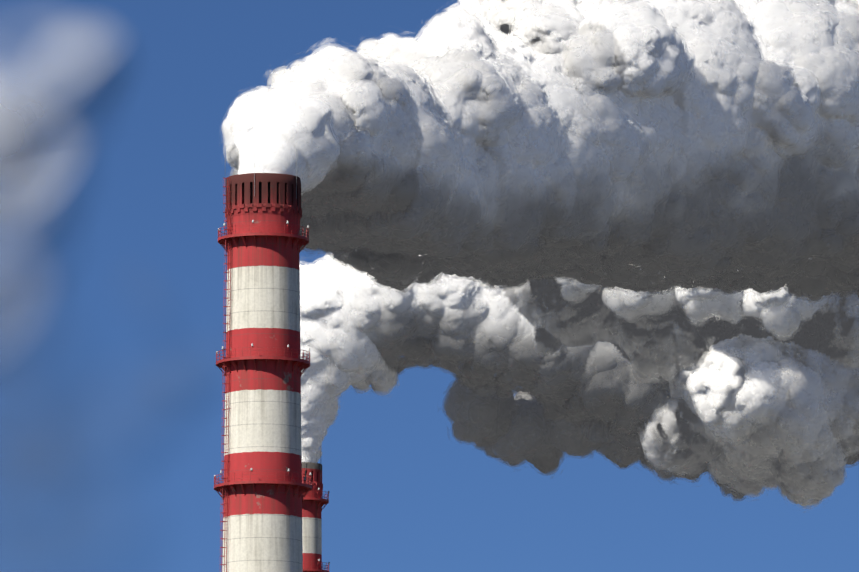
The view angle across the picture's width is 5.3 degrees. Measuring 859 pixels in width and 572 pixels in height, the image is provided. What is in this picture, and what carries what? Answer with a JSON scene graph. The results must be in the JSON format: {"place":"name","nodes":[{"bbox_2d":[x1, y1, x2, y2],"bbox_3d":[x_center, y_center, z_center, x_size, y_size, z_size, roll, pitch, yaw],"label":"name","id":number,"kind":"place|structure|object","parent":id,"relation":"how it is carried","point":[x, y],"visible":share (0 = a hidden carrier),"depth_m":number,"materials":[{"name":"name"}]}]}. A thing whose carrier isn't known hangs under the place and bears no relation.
{"place":"outdoors","nodes":[
{"label":"outdoors","id":0,"kind":"place"},
{"bbox_2d":[0,0,148,408],"bbox_3d":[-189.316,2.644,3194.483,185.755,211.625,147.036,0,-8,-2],"label":"cloud","id":1,"kind":"structure","parent":0,"point":[23,158],"depth_m":3171.57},
{"bbox_2d":[0,255,222,571],"bbox_3d":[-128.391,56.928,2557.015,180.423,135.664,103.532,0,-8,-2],"label":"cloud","id":2,"kind":"structure","parent":0,"point":[46,447],"depth_m":2539.71,"materials":[{"name":"blue"}]},
{"bbox_2d":[0,0,858,571],"label":"sky","id":3,"kind":"structure","parent":0,"point":[405,495],"materials":[{"name":"blue"}]},
{"label":"ground","id":4,"kind":"structure","parent":0,"visible":0},
{"bbox_2d":[214,149,311,571],"bbox_3d":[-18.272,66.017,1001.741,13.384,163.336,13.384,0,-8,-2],"label":"chimney","id":5,"kind":"object","parent":4,"relation":"on","point":[262,488],"visible":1,"depth_m":1006.67,"materials":[{"name":"paint"}]},
{"bbox_2d":[220,0,858,303],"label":"smoke plume","id":6,"kind":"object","parent":5,"relation":"attached to","point":[499,110],"depth_m":1048.57,"materials":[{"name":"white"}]},
{"bbox_2d":[302,446,329,571],"bbox_3d":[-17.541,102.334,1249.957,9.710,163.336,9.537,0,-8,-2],"label":"chimney","id":7,"kind":"object","parent":4,"relation":"on","point":[313,501],"visible":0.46,"depth_m":1258.03,"materials":[{"name":"paint"}]},
{"bbox_2d":[300,254,858,512],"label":"smoke plume","id":8,"kind":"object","parent":7,"relation":"attached to","point":[560,334],"depth_m":1250.50,"materials":[{"name":"grey"}]}
]}

